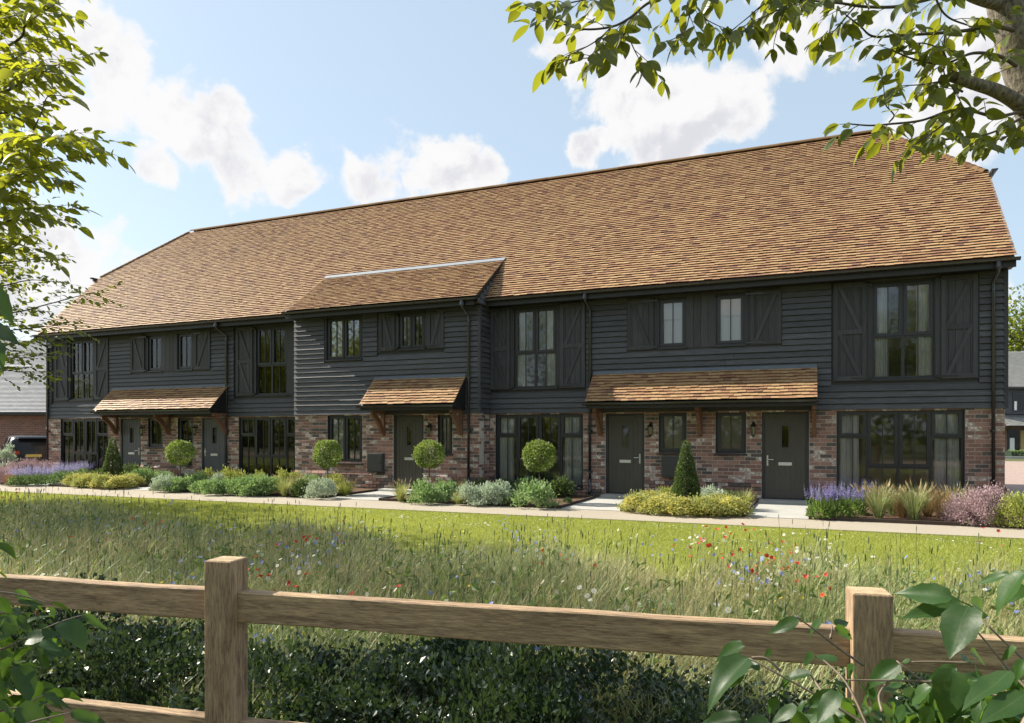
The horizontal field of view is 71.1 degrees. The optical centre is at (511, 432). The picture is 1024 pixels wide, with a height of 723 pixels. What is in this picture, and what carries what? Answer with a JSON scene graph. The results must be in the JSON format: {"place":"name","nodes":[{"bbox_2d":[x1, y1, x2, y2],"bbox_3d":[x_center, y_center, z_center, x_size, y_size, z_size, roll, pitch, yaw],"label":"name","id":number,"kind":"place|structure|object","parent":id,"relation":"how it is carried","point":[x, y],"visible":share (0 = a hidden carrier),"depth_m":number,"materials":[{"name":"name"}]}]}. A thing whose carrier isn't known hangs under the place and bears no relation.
{"place":"outdoors","nodes":[
{"label":"outdoors","id":0,"kind":"place"},
{"bbox_2d":[327,488,412,500],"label":"walkway","id":1,"kind":"structure","parent":0,"point":[378,494],"depth_m":17.52,"materials":[{"name":"concrete"}]},
{"bbox_2d":[0,491,1023,722],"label":"meadow grass","id":2,"kind":"structure","parent":0,"point":[627,717],"depth_m":6.16,"materials":[{"name":"plant"}]},
{"bbox_2d":[0,491,1023,621],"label":"lawn","id":3,"kind":"structure","parent":0,"point":[850,551],"depth_m":10.61,"materials":[{"name":"plant"}]},
{"bbox_2d":[0,79,124,391],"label":"meadow tree","id":4,"kind":"object","parent":3,"relation":"on","point":[32,311],"visible":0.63,"depth_m":10.89,"materials":[{"name":"green plant"}]},
{"bbox_2d":[0,484,1023,538],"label":"footpath","id":5,"kind":"structure","parent":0,"point":[988,532],"depth_m":13.90,"materials":[{"name":"concrete"}]},
{"bbox_2d":[0,0,1023,351],"label":"sky","id":6,"kind":"structure","parent":0,"point":[233,111],"materials":[{"name":"blue"}]},
{"bbox_2d":[561,493,635,510],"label":"walkway","id":7,"kind":"structure","parent":0,"point":[605,502],"depth_m":15.55,"materials":[{"name":"concrete"}]},
{"bbox_2d":[746,499,808,519],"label":"walkway","id":8,"kind":"structure","parent":0,"point":[782,508],"depth_m":14.35,"materials":[{"name":"concrete"}]},
{"bbox_2d":[596,459,1023,497],"bbox_3d":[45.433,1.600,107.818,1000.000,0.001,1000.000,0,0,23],"label":"ground","id":9,"kind":"structure","parent":0,"point":[1005,460],"depth_m":40.46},
{"bbox_2d":[0,365,45,447],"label":"garage","id":10,"kind":"structure","parent":9,"relation":"on","point":[23,411],"depth_m":31.64,"materials":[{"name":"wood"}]},
{"bbox_2d":[1,340,45,366],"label":"slate roof house","id":11,"kind":"structure","parent":9,"relation":"on","point":[39,361],"depth_m":43.79,"materials":[{"name":"white"}]},
{"bbox_2d":[16,463,45,485],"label":"lavender","id":12,"kind":"object","parent":9,"relation":"on","point":[35,478],"visible":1,"depth_m":20.70,"materials":[{"name":"purple plant"}]},
{"bbox_2d":[48,482,149,488],"bbox_3d":[-11.409,1.548,21.519,2.900,0.105,3.140,0,0,23],"label":"planting bed","id":13,"kind":"object","parent":9,"relation":"on","point":[61,485],"visible":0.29,"depth_m":20.21,"materials":[{"name":"soil"}]},
{"bbox_2d":[101,437,124,480],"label":"cone topiary","id":14,"kind":"object","parent":13,"relation":"on","point":[117,469],"visible":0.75,"depth_m":21.16,"materials":[{"name":"green plant"}]},
{"bbox_2d":[149,488,381,497],"bbox_3d":[-6.546,1.548,19.128,5.720,0.105,2.510,0,0,23],"label":"planting bed","id":15,"kind":"object","parent":9,"relation":"on","point":[359,490],"visible":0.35,"depth_m":17.94,"materials":[{"name":"soil"}]},
{"bbox_2d":[164,439,196,475],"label":"ball topiary","id":16,"kind":"object","parent":15,"relation":"on","point":[170,448],"visible":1,"depth_m":19.27,"materials":[{"name":"green plant"}]},
{"bbox_2d":[234,472,273,496],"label":"shrub","id":17,"kind":"object","parent":15,"relation":"on","point":[250,485],"visible":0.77,"depth_m":17.32,"materials":[{"name":"green plant"}]},
{"bbox_2d":[299,477,338,498],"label":"silver shrub","id":18,"kind":"object","parent":15,"relation":"on","point":[325,487],"visible":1,"depth_m":16.58,"materials":[{"name":"green plant"}]},
{"bbox_2d":[312,439,342,478],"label":"ball topiary","id":19,"kind":"object","parent":15,"relation":"on","point":[334,446],"visible":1,"depth_m":17.73,"materials":[{"name":"green plant"}]},
{"bbox_2d":[379,493,595,508],"bbox_3d":[-0.528,1.548,16.592,4.380,0.105,2.510,0,0,23],"label":"planting bed","id":20,"kind":"object","parent":9,"relation":"on","point":[577,499],"visible":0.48,"depth_m":15.68,"materials":[{"name":"soil"}]},
{"bbox_2d":[401,476,452,504],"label":"shrub","id":21,"kind":"object","parent":20,"relation":"on","point":[425,491],"visible":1,"depth_m":15.41,"materials":[{"name":"green plant"}]},
{"bbox_2d":[411,439,445,477],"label":"ball topiary","id":22,"kind":"object","parent":20,"relation":"on","point":[418,451],"visible":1,"depth_m":16.61,"materials":[{"name":"green plant"}]},
{"bbox_2d":[464,481,505,505],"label":"silver shrub","id":23,"kind":"object","parent":20,"relation":"on","point":[489,489],"visible":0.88,"depth_m":15.01,"materials":[{"name":"green plant"}]},
{"bbox_2d":[507,477,561,506],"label":"shrub","id":24,"kind":"object","parent":20,"relation":"on","point":[541,492],"visible":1,"depth_m":14.58,"materials":[{"name":"green plant"}]},
{"bbox_2d":[522,438,556,500],"bbox_3d":[0.605,0.854,15.707,0.830,1.452,0.821,0,0,23],"label":"ball topiary","id":25,"kind":"object","parent":20,"relation":"on","point":[548,461],"visible":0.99,"depth_m":15.54,"materials":[{"name":"green plant"}]},
{"bbox_2d":[550,475,577,497],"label":"dark shrub","id":26,"kind":"object","parent":20,"relation":"on","point":[561,483],"visible":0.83,"depth_m":16.72,"materials":[{"name":"green plant"}]},
{"bbox_2d":[31,129,1020,505],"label":"terrace house","id":27,"kind":"structure","parent":9,"relation":"on","point":[221,335],"depth_m":18.37,"materials":[{"name":"paint"}]},
{"bbox_2d":[70,339,92,399],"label":"window","id":28,"kind":"structure","parent":27,"relation":"in","point":[81,364],"depth_m":24.73,"materials":[{"name":"glass"}]},
{"bbox_2d":[61,418,107,472],"bbox_3d":[-14.713,0.474,24.685,2.424,1.903,0.180,0,0,23],"label":"window","id":29,"kind":"structure","parent":27,"relation":"in","point":[85,440],"depth_m":24.72,"materials":[{"name":"glass"}]},
{"bbox_2d":[123,420,139,472],"bbox_3d":[-12.652,0.533,23.823,0.824,1.870,0.128,0,0,23],"label":"door","id":30,"kind":"structure","parent":27,"relation":"in","point":[131,435],"depth_m":23.85,"materials":[{"name":"paint"}]},
{"bbox_2d":[146,418,162,448],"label":"window","id":31,"kind":"structure","parent":27,"relation":"in","point":[155,431],"depth_m":23.46,"materials":[{"name":"glass"}]},
{"bbox_2d":[147,335,161,370],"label":"window","id":32,"kind":"structure","parent":27,"relation":"in","point":[154,342],"depth_m":23.42,"materials":[{"name":"glass"}]},
{"bbox_2d":[177,332,191,369],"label":"window","id":33,"kind":"structure","parent":27,"relation":"in","point":[184,340],"depth_m":22.91,"materials":[{"name":"glass"}]},
{"bbox_2d":[178,417,192,448],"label":"window","id":34,"kind":"structure","parent":27,"relation":"in","point":[185,425],"depth_m":22.94,"materials":[{"name":"glass"}]},
{"bbox_2d":[204,419,223,472],"bbox_3d":[-9.318,0.533,22.419,0.849,1.870,0.128,0,0,23],"label":"door","id":35,"kind":"structure","parent":27,"relation":"in","point":[213,434],"depth_m":22.44,"materials":[{"name":"paint"}]},
{"bbox_2d":[239,416,294,477],"bbox_3d":[-7.254,0.453,21.575,2.382,1.861,0.121,0,0,23],"label":"window","id":36,"kind":"structure","parent":27,"relation":"in","point":[267,443],"depth_m":21.66,"materials":[{"name":"glass"}]},
{"bbox_2d":[256,325,286,394],"bbox_3d":[-7.194,-2.147,21.516,1.171,2.061,0.121,0,0,23],"label":"window","id":37,"kind":"structure","parent":27,"relation":"in","point":[271,341],"depth_m":21.52,"materials":[{"name":"glass"}]},
{"bbox_2d":[326,315,361,359],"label":"window","id":38,"kind":"structure","parent":27,"relation":"in","point":[345,319],"depth_m":19.75,"materials":[{"name":"paint"}]},
{"bbox_2d":[328,416,362,464],"bbox_3d":[-4.592,0.204,19.753,1.195,1.363,0.180,0,0,23],"label":"window","id":39,"kind":"structure","parent":27,"relation":"in","point":[330,418],"depth_m":19.76,"materials":[{"name":"paint"}]},
{"bbox_2d":[367,453,384,471],"bbox_3d":[-3.658,0.820,19.248,0.490,0.500,0.133,0,0,23],"label":"meter box","id":40,"kind":"object","parent":27,"relation":"attached to","point":[375,462],"visible":1,"depth_m":19.19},
{"bbox_2d":[396,417,421,487],"bbox_3d":[-2.715,0.533,19.000,0.794,1.869,0.071,0,0,23],"label":"door","id":41,"kind":"structure","parent":27,"relation":"in","point":[406,467],"depth_m":19.00,"materials":[{"name":"paint"}]},
{"bbox_2d":[398,311,424,348],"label":"window","id":42,"kind":"structure","parent":27,"relation":"in","point":[412,315],"depth_m":18.92,"materials":[{"name":"paint"}]},
{"bbox_2d":[436,415,452,454],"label":"window","id":43,"kind":"structure","parent":27,"relation":"in","point":[440,417],"depth_m":18.57,"materials":[{"name":"paint"}]},
{"bbox_2d":[500,418,513,481],"bbox_3d":[-0.128,0.440,18.664,0.382,2.140,0.063,0,0,23],"label":"curtain","id":44,"kind":"object","parent":27,"relation":"hanging from","point":[503,456],"visible":0.67,"depth_m":18.66,"materials":[{"name":"fabric"}]},
{"bbox_2d":[517,312,527,385],"bbox_3d":[0.272,-2.015,18.455,0.280,2.270,0.056,0,0,23],"label":"curtain","id":45,"kind":"object","parent":27,"relation":"hanging from","point":[520,370],"visible":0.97,"depth_m":18.45,"materials":[{"name":"fabric"}]},
{"bbox_2d":[514,305,556,388],"bbox_3d":[0.604,-2.147,18.231,1.172,2.061,0.121,0,0,23],"label":"window","id":46,"kind":"structure","parent":27,"relation":"in","point":[535,310],"depth_m":18.23,"materials":[{"name":"paint"}]},
{"bbox_2d":[496,413,582,489],"bbox_3d":[0.677,0.474,18.201,2.424,1.903,0.180,0,0,23],"label":"window","id":47,"kind":"structure","parent":27,"relation":"in","point":[517,418],"depth_m":18.22,"materials":[{"name":"paint"}]},
{"bbox_2d":[547,310,554,385],"bbox_3d":[1.003,-2.015,18.151,0.292,2.270,0.061,0,0,23],"label":"curtain","id":48,"kind":"object","parent":27,"relation":"hanging from","point":[550,369],"visible":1,"depth_m":18.17,"materials":[{"name":"fabric"}]},
{"bbox_2d":[565,417,580,484],"bbox_3d":[1.539,0.440,17.962,0.450,2.140,0.062,0,0,23],"label":"curtain","id":49,"kind":"object","parent":27,"relation":"hanging from","point":[576,457],"visible":0.73,"depth_m":17.97,"materials":[{"name":"fabric"}]},
{"bbox_2d":[609,415,641,492],"bbox_3d":[2.738,0.533,17.339,0.824,1.870,0.128,0,0,23],"label":"door","id":50,"kind":"structure","parent":27,"relation":"in","point":[625,462],"depth_m":17.34,"materials":[{"name":"paint"}]},
{"bbox_2d":[657,413,687,454],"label":"window","id":51,"kind":"structure","parent":27,"relation":"in","point":[662,451],"depth_m":16.92,"materials":[{"name":"paint"}]},
{"bbox_2d":[658,297,686,347],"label":"window","id":52,"kind":"structure","parent":27,"relation":"in","point":[661,301],"depth_m":16.89,"materials":[{"name":"paint"}]},
{"bbox_2d":[664,302,681,343],"bbox_3d":[3.813,-2.576,16.945,0.588,1.133,0.053,0,0,23],"label":"roller blind","id":53,"kind":"object","parent":27,"relation":"attached to","point":[677,322],"visible":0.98,"depth_m":16.95,"materials":[{"name":"fabric"}]},
{"bbox_2d":[664,416,681,447],"bbox_3d":[3.824,0.000,16.974,0.585,0.930,0.053,0,0,23],"label":"roller blind","id":54,"kind":"object","parent":27,"relation":"attached to","point":[668,431],"visible":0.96,"depth_m":16.98,"materials":[{"name":"fabric"}]},
{"bbox_2d":[714,411,746,455],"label":"window","id":55,"kind":"structure","parent":27,"relation":"in","point":[743,414],"depth_m":16.38,"materials":[{"name":"paint"}]},
{"bbox_2d":[715,292,745,344],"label":"window","id":56,"kind":"structure","parent":27,"relation":"in","point":[718,297],"depth_m":16.38,"materials":[{"name":"paint"}]},
{"bbox_2d":[721,298,740,340],"bbox_3d":[5.019,-2.576,16.437,0.595,1.133,0.053,0,0,23],"label":"roller blind","id":57,"kind":"object","parent":27,"relation":"attached to","point":[735,319],"visible":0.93,"depth_m":16.44,"materials":[{"name":"fabric"}]},
{"bbox_2d":[721,416,740,448],"bbox_3d":[5.036,0.000,16.463,0.605,0.930,0.053,0,0,23],"label":"roller blind","id":58,"kind":"object","parent":27,"relation":"attached to","point":[726,432],"visible":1,"depth_m":16.47,"materials":[{"name":"fabric"}]},
{"bbox_2d":[765,414,805,498],"bbox_3d":[6.071,0.533,15.934,0.849,1.870,0.128,0,0,23],"label":"door","id":59,"kind":"structure","parent":27,"relation":"in","point":[785,468],"depth_m":15.93,"materials":[{"name":"paint"}]},
{"bbox_2d":[840,415,858,492],"bbox_3d":[7.314,0.440,15.528,0.382,2.140,0.056,0,0,23],"label":"curtain","id":60,"kind":"object","parent":27,"relation":"hanging from","point":[845,460],"visible":0.64,"depth_m":15.54,"materials":[{"name":"fabric"}]},
{"bbox_2d":[875,287,888,376],"bbox_3d":[7.866,-2.015,15.259,0.280,2.270,0.061,0,0,23],"label":"curtain","id":61,"kind":"object","parent":27,"relation":"hanging from","point":[880,357],"visible":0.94,"depth_m":15.26,"materials":[{"name":"fabric"}]},
{"bbox_2d":[836,409,964,499],"bbox_3d":[8.124,0.474,15.062,2.436,1.903,0.180,0,0,23],"label":"window","id":62,"kind":"structure","parent":27,"relation":"in","point":[898,464],"depth_m":15.06,"materials":[{"name":"paint"}]},
{"bbox_2d":[872,278,934,378],"bbox_3d":[8.196,-2.147,15.032,1.171,2.061,0.121,0,0,23],"label":"window","id":63,"kind":"structure","parent":27,"relation":"in","point":[902,284],"depth_m":15.02,"materials":[{"name":"paint"}]},
{"bbox_2d":[916,284,930,375],"bbox_3d":[8.595,-2.015,14.953,0.292,2.270,0.060,0,0,23],"label":"curtain","id":64,"kind":"object","parent":27,"relation":"hanging from","point":[924,356],"visible":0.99,"depth_m":14.96,"materials":[{"name":"fabric"}]},
{"bbox_2d":[935,414,958,495],"bbox_3d":[8.991,0.440,14.821,0.450,2.140,0.061,0,0,23],"label":"curtain","id":65,"kind":"object","parent":27,"relation":"hanging from","point":[952,456],"visible":0.59,"depth_m":14.82,"materials":[{"name":"fabric"}]},
{"bbox_2d":[620,499,757,516],"bbox_3d":[3.816,1.548,15.082,2.360,0.105,3.100,0,0,23],"label":"planting bed","id":66,"kind":"object","parent":9,"relation":"on","point":[755,501],"visible":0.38,"depth_m":13.95,"materials":[{"name":"soil"}]},
{"bbox_2d":[613,488,655,511],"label":"yellow flowers","id":67,"kind":"object","parent":66,"relation":"on","point":[631,499],"visible":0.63,"depth_m":13.96,"materials":[{"name":"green plant"}]},
{"bbox_2d":[633,494,680,514],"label":"yellow flowers","id":68,"kind":"object","parent":66,"relation":"on","point":[650,503],"visible":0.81,"depth_m":13.53,"materials":[{"name":"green plant"}]},
{"bbox_2d":[660,493,706,516],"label":"yellow flowers","id":69,"kind":"object","parent":66,"relation":"on","point":[677,502],"visible":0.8,"depth_m":13.23,"materials":[{"name":"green plant"}]},
{"bbox_2d":[670,439,700,500],"bbox_3d":[3.524,0.859,14.466,0.673,1.443,0.673,0,0,23],"label":"cone topiary","id":70,"kind":"object","parent":66,"relation":"on","point":[678,489],"visible":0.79,"depth_m":14.35,"materials":[{"name":"green plant"}]},
{"bbox_2d":[680,492,731,515],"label":"yellow flowers","id":71,"kind":"object","parent":66,"relation":"on","point":[704,502],"visible":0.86,"depth_m":13.11,"materials":[{"name":"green plant"}]},
{"bbox_2d":[708,494,754,515],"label":"yellow flowers","id":72,"kind":"object","parent":66,"relation":"on","point":[735,504],"visible":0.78,"depth_m":13.16,"materials":[{"name":"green plant"}]},
{"bbox_2d":[809,501,1023,528],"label":"planting bed","id":73,"kind":"object","parent":9,"relation":"on","point":[922,520],"visible":0.41,"depth_m":12.37,"materials":[{"name":"soil"}]},
{"bbox_2d":[803,481,838,518],"bbox_3d":[5.531,1.199,12.806,0.620,0.704,0.602,0,0,30],"label":"salvia","id":74,"kind":"object","parent":73,"relation":"on","point":[815,506],"visible":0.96,"depth_m":12.74,"materials":[{"name":"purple plant"}]},
{"bbox_2d":[823,480,858,517],"bbox_3d":[5.863,1.191,12.852,0.607,0.698,0.619,0,0,-10],"label":"salvia","id":75,"kind":"object","parent":73,"relation":"on","point":[847,511],"visible":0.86,"depth_m":12.73,"materials":[{"name":"purple plant"}]},
{"bbox_2d":[935,488,999,524],"bbox_3d":[7.733,1.229,12.125,1.072,0.617,1.061,0,0,-41],"label":"pink shrub","id":76,"kind":"object","parent":73,"relation":"on","point":[956,503],"visible":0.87,"depth_m":12.00,"materials":[{"name":"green plant"}]},
{"bbox_2d":[952,480,1022,525],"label":"pink shrub","id":77,"kind":"object","parent":73,"relation":"on","point":[995,494],"visible":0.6,"depth_m":11.97,"materials":[{"name":"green plant"}]},
{"bbox_2d":[985,490,1023,527],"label":"clipped shrub","id":78,"kind":"object","parent":73,"relation":"on","point":[1017,499],"visible":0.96,"depth_m":11.62,"materials":[{"name":"green plant"}]},
{"bbox_2d":[1005,352,1023,455],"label":"boarded house","id":79,"kind":"structure","parent":9,"relation":"on","point":[1014,424],"depth_m":45.95,"materials":[{"name":"wood"}]},
{"bbox_2d":[1008,283,1023,351],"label":"tree","id":80,"kind":"object","parent":9,"relation":"on","point":[1016,338],"visible":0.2,"depth_m":61.55,"materials":[{"name":"green plant"}]},
{"bbox_2d":[850,479,905,518],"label":"tall grass","id":81,"kind":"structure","parent":0,"point":[879,499],"depth_m":12.60,"materials":[{"name":"plant"}]},
{"bbox_2d":[890,479,943,519],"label":"tall grass","id":82,"kind":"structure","parent":0,"point":[913,503],"depth_m":12.39,"materials":[{"name":"plant"}]},
{"bbox_2d":[919,487,958,518],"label":"bronze grass","id":83,"kind":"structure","parent":0,"point":[935,508],"depth_m":12.62,"materials":[{"name":"plant"}]},
{"bbox_2d":[1005,461,1023,500],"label":"block paving","id":84,"kind":"structure","parent":0,"point":[1014,474],"depth_m":25.35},
{"label":"meadow ground","id":85,"kind":"structure","parent":0,"visible":0},
{"bbox_2d":[0,283,107,722],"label":"leafy shrub","id":86,"kind":"object","parent":85,"relation":"on","point":[27,705],"visible":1,"depth_m":1.73,"materials":[{"name":"green plant"}]},
{"bbox_2d":[0,622,121,700],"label":"evergreen shrub","id":87,"kind":"object","parent":85,"relation":"on","point":[31,655],"visible":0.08,"depth_m":3.37,"materials":[{"name":"green plant"}]},
{"bbox_2d":[0,0,136,277],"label":"tree","id":88,"kind":"object","parent":85,"relation":"on","point":[14,143],"visible":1,"depth_m":4.44,"materials":[{"name":"green plant"}]},
{"bbox_2d":[2,572,152,690],"bbox_3d":[-2.470,1.190,3.985,1.165,0.806,1.278,0,0,3],"label":"evergreen shrub","id":89,"kind":"object","parent":85,"relation":"on","point":[50,619],"visible":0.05,"depth_m":4.02,"materials":[{"name":"green plant"}]},
{"bbox_2d":[41,616,204,709],"bbox_3d":[-1.798,1.208,3.281,0.974,0.761,1.038,0,0,-23],"label":"evergreen shrub","id":90,"kind":"object","parent":85,"relation":"on","point":[98,669],"visible":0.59,"depth_m":3.23,"materials":[{"name":"green plant"}]},
{"bbox_2d":[73,616,271,704],"bbox_3d":[-1.903,1.276,3.917,1.048,0.617,0.983,0,0,42],"label":"evergreen shrub","id":91,"kind":"object","parent":85,"relation":"on","point":[151,632],"visible":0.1,"depth_m":3.87,"materials":[{"name":"green plant"}]},
{"bbox_2d":[146,631,393,722],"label":"evergreen shrub","id":92,"kind":"object","parent":85,"relation":"on","point":[292,671],"visible":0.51,"depth_m":3.13,"materials":[{"name":"green plant"}]},
{"bbox_2d":[254,636,452,720],"bbox_3d":[-0.771,1.302,3.657,1.253,0.569,1.375,0,0,-17],"label":"evergreen shrub","id":93,"kind":"object","parent":85,"relation":"on","point":[337,654],"visible":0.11,"depth_m":3.54,"materials":[{"name":"green plant"}]},
{"bbox_2d":[257,641,495,722],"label":"evergreen shrub","id":94,"kind":"object","parent":85,"relation":"on","point":[310,710],"visible":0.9,"depth_m":3.03,"materials":[{"name":"green plant"}]},
{"bbox_2d":[376,637,593,722],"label":"evergreen shrub","id":95,"kind":"object","parent":85,"relation":"on","point":[452,645],"visible":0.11,"depth_m":3.38,"materials":[{"name":"green plant"}]},
{"bbox_2d":[1,488,1005,656],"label":"poppies","id":96,"kind":"object","parent":85,"relation":"on","point":[709,545],"visible":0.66,"depth_m":6.42,"materials":[{"name":"red plant"}]},
{"bbox_2d":[6,489,1006,707],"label":"daisies","id":97,"kind":"object","parent":85,"relation":"on","point":[587,595],"visible":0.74,"depth_m":6.06,"materials":[{"name":"white plant"}]},
{"bbox_2d":[0,556,1023,722],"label":"timber fence","id":98,"kind":"object","parent":85,"relation":"on","point":[226,604],"visible":0.91,"depth_m":2.44,"materials":[{"name":"wood"}]},
{"bbox_2d":[0,479,1023,715],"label":"seed heads","id":99,"kind":"object","parent":85,"relation":"on","point":[460,566],"visible":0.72,"depth_m":6.28,"materials":[{"name":"plant"}]},
{"bbox_2d":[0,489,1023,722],"bbox_3d":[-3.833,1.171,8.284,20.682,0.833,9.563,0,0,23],"label":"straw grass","id":100,"kind":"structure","parent":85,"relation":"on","point":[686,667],"depth_m":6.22,"materials":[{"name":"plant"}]},
{"bbox_2d":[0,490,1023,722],"bbox_3d":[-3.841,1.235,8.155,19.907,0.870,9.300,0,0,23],"label":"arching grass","id":101,"kind":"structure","parent":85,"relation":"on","point":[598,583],"depth_m":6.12,"materials":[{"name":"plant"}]},
{"bbox_2d":[11,489,1022,714],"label":"cornflowers","id":102,"kind":"object","parent":85,"relation":"on","point":[675,540],"visible":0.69,"depth_m":5.92,"materials":[{"name":"blue plant"}]},
{"bbox_2d":[411,640,643,722],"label":"evergreen shrub","id":103,"kind":"object","parent":85,"relation":"on","point":[528,707],"visible":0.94,"depth_m":2.76,"materials":[{"name":"green plant"}]},
{"bbox_2d":[495,648,738,722],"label":"evergreen shrub","id":104,"kind":"object","parent":85,"relation":"on","point":[604,664],"visible":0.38,"depth_m":3.29,"materials":[{"name":"green plant"}]},
{"bbox_2d":[604,674,787,722],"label":"evergreen shrub","id":105,"kind":"object","parent":85,"relation":"on","point":[694,713],"visible":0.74,"depth_m":2.89,"materials":[{"name":"green plant"}]},
{"bbox_2d":[652,663,837,722],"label":"evergreen shrub","id":106,"kind":"object","parent":85,"relation":"on","point":[788,700],"visible":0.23,"depth_m":3.27,"materials":[{"name":"green plant"}]},
{"bbox_2d":[505,0,1023,182],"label":"tree","id":107,"kind":"object","parent":85,"relation":"on","point":[1001,26],"visible":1,"depth_m":3.40,"materials":[{"name":"green plant"}]},
{"bbox_2d":[703,570,1023,722],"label":"leafy shrub","id":108,"kind":"object","parent":85,"relation":"on","point":[951,694],"visible":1,"depth_m":1.49,"materials":[{"name":"green plant"}]},
{"bbox_2d":[826,666,931,715],"bbox_3d":[1.697,1.247,2.970,0.999,0.678,1.064,0,0,13],"label":"evergreen shrub","id":109,"kind":"object","parent":85,"relation":"on","point":[913,684],"visible":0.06,"depth_m":3.00,"materials":[{"name":"green plant"}]},
{"label":"parking court","id":110,"kind":"structure","parent":0,"visible":0},
{"bbox_2d":[0,435,45,465],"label":"parked car","id":111,"kind":"object","parent":110,"relation":"on","point":[30,446],"visible":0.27,"depth_m":26.57,"materials":[{"name":"paint"}]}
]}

